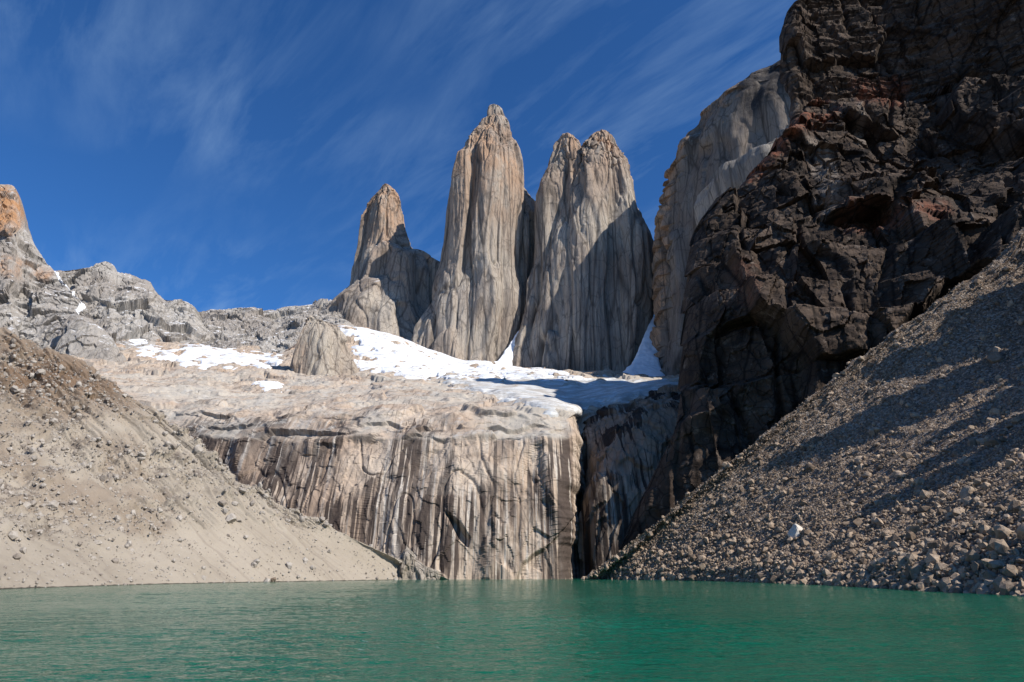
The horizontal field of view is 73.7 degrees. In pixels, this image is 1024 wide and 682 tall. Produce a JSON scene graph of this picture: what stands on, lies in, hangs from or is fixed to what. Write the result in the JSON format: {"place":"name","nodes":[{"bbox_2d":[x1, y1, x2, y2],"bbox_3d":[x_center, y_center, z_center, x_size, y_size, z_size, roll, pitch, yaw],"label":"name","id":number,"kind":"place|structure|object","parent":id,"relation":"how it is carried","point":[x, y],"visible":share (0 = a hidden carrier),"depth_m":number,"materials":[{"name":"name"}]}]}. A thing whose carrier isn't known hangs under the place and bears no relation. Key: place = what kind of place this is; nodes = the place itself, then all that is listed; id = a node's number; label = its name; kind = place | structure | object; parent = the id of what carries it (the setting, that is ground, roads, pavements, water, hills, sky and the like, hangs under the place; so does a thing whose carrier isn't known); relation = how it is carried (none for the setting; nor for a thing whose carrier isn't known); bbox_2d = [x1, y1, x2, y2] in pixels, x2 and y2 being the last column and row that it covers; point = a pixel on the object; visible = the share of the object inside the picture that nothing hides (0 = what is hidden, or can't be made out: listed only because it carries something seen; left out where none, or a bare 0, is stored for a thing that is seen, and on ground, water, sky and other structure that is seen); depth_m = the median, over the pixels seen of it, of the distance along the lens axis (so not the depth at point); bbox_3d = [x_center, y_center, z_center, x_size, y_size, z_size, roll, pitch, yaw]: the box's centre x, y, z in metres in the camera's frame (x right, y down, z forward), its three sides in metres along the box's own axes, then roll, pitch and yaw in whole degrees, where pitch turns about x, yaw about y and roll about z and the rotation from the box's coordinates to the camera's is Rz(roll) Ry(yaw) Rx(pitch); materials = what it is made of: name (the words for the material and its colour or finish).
{"place":"outdoors","nodes":[
{"label":"outdoors","id":0,"kind":"place"},
{"bbox_2d":[0,184,94,348],"bbox_3d":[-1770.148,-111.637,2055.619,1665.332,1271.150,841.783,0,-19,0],"label":"orange topped peak","id":1,"kind":"structure","parent":0,"point":[39,303],"depth_m":1868.04,"materials":[{"name":"stone"}]},
{"bbox_2d":[54,271,85,314],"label":"snow gully","id":2,"kind":"object","parent":1,"relation":"on","point":[81,306],"visible":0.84,"depth_m":1920.38,"materials":[{"name":"white snow"}]},
{"bbox_2d":[54,315,126,361],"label":"rock outcrop","id":3,"kind":"object","parent":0,"point":[84,337],"visible":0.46,"depth_m":1593.76,"materials":[{"name":"stone"}]},
{"bbox_2d":[56,261,216,350],"bbox_3d":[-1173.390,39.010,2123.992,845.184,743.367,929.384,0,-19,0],"label":"domed rock ridge","id":4,"kind":"structure","parent":0,"point":[121,306],"depth_m":2069.22,"materials":[{"name":"stone"}]},
{"bbox_2d":[0,327,448,588],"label":"scree slope","id":5,"kind":"structure","parent":0,"point":[195,531],"depth_m":359.43,"materials":[{"name":"beige gravel"}]},
{"bbox_2d":[193,444,202,452],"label":"boulder","id":6,"kind":"object","parent":5,"relation":"on","point":[198,448],"visible":1,"depth_m":406.44,"materials":[{"name":"stone"}]},
{"bbox_2d":[0,327,449,587],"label":"moraine stones","id":7,"kind":"object","parent":5,"relation":"on","point":[13,535],"visible":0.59,"depth_m":359.07,"materials":[{"name":"grey stone"}]},
{"bbox_2d":[225,513,236,523],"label":"boulder","id":8,"kind":"object","parent":5,"relation":"on","point":[230,518],"visible":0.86,"depth_m":372.41,"materials":[{"name":"stone"}]},
{"bbox_2d":[398,546,441,579],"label":"rock outcrop","id":9,"kind":"object","parent":5,"relation":"on","point":[411,567],"visible":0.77,"depth_m":446.55,"materials":[{"name":"grey stone"}]},
{"bbox_2d":[199,299,356,353],"bbox_3d":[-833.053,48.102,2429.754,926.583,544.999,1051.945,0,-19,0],"label":"rock ridge","id":10,"kind":"object","parent":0,"point":[278,331],"visible":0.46,"depth_m":2333.75,"materials":[{"name":"stone"}]},
{"bbox_2d":[55,324,678,578],"bbox_3d":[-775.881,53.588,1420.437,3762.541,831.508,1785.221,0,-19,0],"label":"streaked granite headwall","id":11,"kind":"object","parent":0,"point":[446,481],"visible":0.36,"depth_m":538.76,"materials":[{"name":"grey stone"}]},
{"bbox_2d":[129,339,282,369],"bbox_3d":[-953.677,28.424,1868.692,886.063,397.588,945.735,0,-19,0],"label":"snowfield","id":12,"kind":"structure","parent":11,"relation":"on","point":[215,358],"depth_m":1666.02,"materials":[{"name":"white snow"}]},
{"bbox_2d":[251,380,283,391],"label":"snow patch","id":13,"kind":"object","parent":11,"relation":"on","point":[268,385],"visible":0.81,"depth_m":1011.47,"materials":[{"name":"white snow"}]},
{"bbox_2d":[289,315,358,376],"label":"rock outcrop","id":14,"kind":"object","parent":11,"relation":"on","point":[321,347],"visible":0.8,"depth_m":1430.65,"materials":[{"name":"stone"}]},
{"bbox_2d":[410,104,534,361],"bbox_3d":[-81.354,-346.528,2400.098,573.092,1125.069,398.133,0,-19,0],"label":"granite tower","id":15,"kind":"structure","parent":11,"relation":"on","point":[475,310],"depth_m":2280.22,"materials":[{"name":"grey stone"}]},
{"bbox_2d":[442,374,677,417],"bbox_3d":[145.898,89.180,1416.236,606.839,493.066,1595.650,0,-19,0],"label":"snow patch","id":16,"kind":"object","parent":11,"relation":"on","point":[552,396],"depth_m":855.35,"materials":[{"name":"white snow"}]},
{"bbox_2d":[512,129,653,371],"bbox_3d":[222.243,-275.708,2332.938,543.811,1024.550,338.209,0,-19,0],"label":"granite tower","id":17,"kind":"structure","parent":11,"relation":"on","point":[589,306],"depth_m":2196.11,"materials":[{"name":"grey stone"}]},
{"bbox_2d":[326,183,439,339],"bbox_3d":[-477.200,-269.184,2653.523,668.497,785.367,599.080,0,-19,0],"label":"granite tower","id":18,"kind":"structure","parent":0,"point":[388,289],"depth_m":2495.14,"materials":[{"name":"grey stone"}]},
{"bbox_2d":[0,0,795,311],"label":"sky","id":19,"kind":"structure","parent":0,"point":[217,154],"materials":[{"name":"blue"}]},
{"bbox_2d":[338,325,597,382],"bbox_3d":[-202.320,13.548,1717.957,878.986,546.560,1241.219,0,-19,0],"label":"glacier snow","id":20,"kind":"structure","parent":0,"point":[390,356],"depth_m":1643.97,"materials":[{"name":"white snow"}]},
{"bbox_2d":[494,331,518,365],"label":"snow couloir","id":21,"kind":"structure","parent":20,"relation":"on","point":[506,358],"depth_m":2112.95,"materials":[{"name":"white snow"}]},
{"bbox_2d":[0,578,1023,681],"bbox_3d":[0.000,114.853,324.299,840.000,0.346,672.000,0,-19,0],"label":"lake","id":22,"kind":"structure","parent":0,"point":[519,630],"depth_m":58.73,"materials":[{"name":"liquid"}]},
{"bbox_2d":[649,60,790,375],"bbox_3d":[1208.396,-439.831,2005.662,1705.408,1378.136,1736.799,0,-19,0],"label":"granite mountain","id":23,"kind":"structure","parent":0,"point":[726,143],"depth_m":1916.97,"materials":[{"name":"grey stone"}]},
{"bbox_2d":[623,316,664,376],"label":"snow couloir","id":24,"kind":"structure","parent":23,"relation":"on","point":[646,361],"depth_m":1927.78,"materials":[{"name":"white snow"}]},
{"bbox_2d":[585,227,1023,589],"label":"scree slope","id":25,"kind":"structure","parent":0,"point":[990,272],"depth_m":416.46,"materials":[{"name":"grey gravel"}]},
{"bbox_2d":[721,533,730,539],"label":"boulder","id":26,"kind":"object","parent":25,"relation":"on","point":[725,536],"visible":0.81,"depth_m":406.31,"materials":[{"name":"stone"}]},
{"bbox_2d":[787,524,802,537],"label":"boulder","id":27,"kind":"object","parent":25,"relation":"on","point":[793,531],"visible":0.59,"depth_m":349.76,"materials":[{"name":"white stone"}]},
{"bbox_2d":[581,227,1023,596],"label":"scree stones","id":28,"kind":"object","parent":25,"relation":"on","point":[929,567],"visible":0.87,"depth_m":325.88,"materials":[{"name":"grey stone"}]},
{"bbox_2d":[805,464,814,470],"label":"boulder","id":29,"kind":"object","parent":25,"relation":"on","point":[810,467],"visible":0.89,"depth_m":412.01,"materials":[{"name":"stone"}]},
{"bbox_2d":[847,528,856,533],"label":"boulder","id":30,"kind":"object","parent":25,"relation":"on","point":[851,530],"visible":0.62,"depth_m":299.47,"materials":[{"name":"stone"}]},
{"bbox_2d":[853,518,862,525],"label":"boulder","id":31,"kind":"object","parent":25,"relation":"on","point":[857,521],"visible":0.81,"depth_m":304.06,"materials":[{"name":"stone"}]},
{"bbox_2d":[862,472,871,477],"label":"boulder","id":32,"kind":"object","parent":25,"relation":"on","point":[866,474],"visible":0.88,"depth_m":362.83,"materials":[{"name":"stone"}]},
{"bbox_2d":[869,428,874,435],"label":"boulder","id":33,"kind":"object","parent":25,"relation":"on","point":[871,432],"visible":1,"depth_m":403.15,"materials":[{"name":"stone"}]},
{"bbox_2d":[890,541,899,548],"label":"boulder","id":34,"kind":"object","parent":25,"relation":"on","point":[893,544],"visible":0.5,"depth_m":247.06,"materials":[{"name":"stone"}]},
{"bbox_2d":[905,532,915,541],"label":"boulder","id":35,"kind":"object","parent":25,"relation":"on","point":[910,536],"visible":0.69,"depth_m":240.06,"materials":[{"name":"stone"}]},
{"bbox_2d":[916,518,922,524],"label":"boulder","id":36,"kind":"object","parent":25,"relation":"on","point":[919,521],"visible":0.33,"depth_m":254.59,"materials":[{"name":"stone"}]},
{"bbox_2d":[914,485,925,490],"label":"boulder","id":37,"kind":"object","parent":25,"relation":"on","point":[916,487],"visible":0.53,"depth_m":303.29,"materials":[{"name":"stone"}]},
{"bbox_2d":[916,582,925,589],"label":"boulder","id":38,"kind":"object","parent":25,"relation":"on","point":[920,585],"visible":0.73,"depth_m":187.78,"materials":[{"name":"stone"}]},
{"bbox_2d":[927,540,937,548],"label":"boulder","id":39,"kind":"object","parent":25,"relation":"on","point":[932,544],"visible":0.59,"depth_m":211.08,"materials":[{"name":"stone"}]},
{"bbox_2d":[952,586,962,592],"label":"boulder","id":40,"kind":"object","parent":25,"relation":"on","point":[957,589],"visible":0.58,"depth_m":171.36,"materials":[{"name":"stone"}]},
{"bbox_2d":[960,485,973,498],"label":"boulder","id":41,"kind":"object","parent":25,"relation":"on","point":[966,490],"visible":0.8,"depth_m":254.20,"materials":[{"name":"stone"}]},
{"bbox_2d":[966,580,973,584],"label":"boulder","id":42,"kind":"object","parent":25,"relation":"on","point":[969,582],"visible":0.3,"depth_m":170.69,"materials":[{"name":"stone"}]},
{"bbox_2d":[973,579,983,582],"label":"boulder","id":43,"kind":"object","parent":25,"relation":"on","point":[978,580],"visible":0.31,"depth_m":167.39,"materials":[{"name":"stone"}]},
{"bbox_2d":[981,482,990,489],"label":"boulder","id":44,"kind":"object","parent":25,"relation":"on","point":[985,486],"visible":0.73,"depth_m":249.46,"materials":[{"name":"stone"}]},
{"bbox_2d":[984,436,1000,445],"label":"boulder","id":45,"kind":"object","parent":25,"relation":"on","point":[992,441],"visible":0.99,"depth_m":305.21,"materials":[{"name":"stone"}]},
{"bbox_2d":[987,351,1003,362],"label":"boulder","id":46,"kind":"object","parent":25,"relation":"on","point":[994,357],"visible":0.96,"depth_m":393.68,"materials":[{"name":"stone"}]},
{"bbox_2d":[993,524,1012,539],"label":"boulder","id":47,"kind":"object","parent":25,"relation":"on","point":[1000,531],"visible":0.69,"depth_m":182.49,"materials":[{"name":"stone"}]},
{"bbox_2d":[999,436,1006,442],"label":"boulder","id":48,"kind":"object","parent":25,"relation":"on","point":[1002,439],"visible":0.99,"depth_m":304.73,"materials":[{"name":"stone"}]},
{"bbox_2d":[1016,522,1023,540],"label":"boulder","id":49,"kind":"object","parent":25,"relation":"on","point":[1020,532],"visible":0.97,"depth_m":175.92,"materials":[{"name":"stone"}]},
{"bbox_2d":[617,0,1023,553],"bbox_3d":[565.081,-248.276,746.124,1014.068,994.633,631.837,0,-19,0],"label":"dark cliff","id":50,"kind":"structure","parent":0,"point":[874,198],"depth_m":628.34,"materials":[{"name":"black stone"}]},
{"bbox_3d":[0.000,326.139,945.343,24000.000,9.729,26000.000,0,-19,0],"label":"ground","id":51,"kind":"structure","parent":0,"visible":0},
{"bbox_2d":[578,384,680,577],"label":"rounded rock buttress","id":52,"kind":"structure","parent":51,"relation":"on","point":[625,447],"depth_m":552.35,"materials":[{"name":"stone"}]}
]}

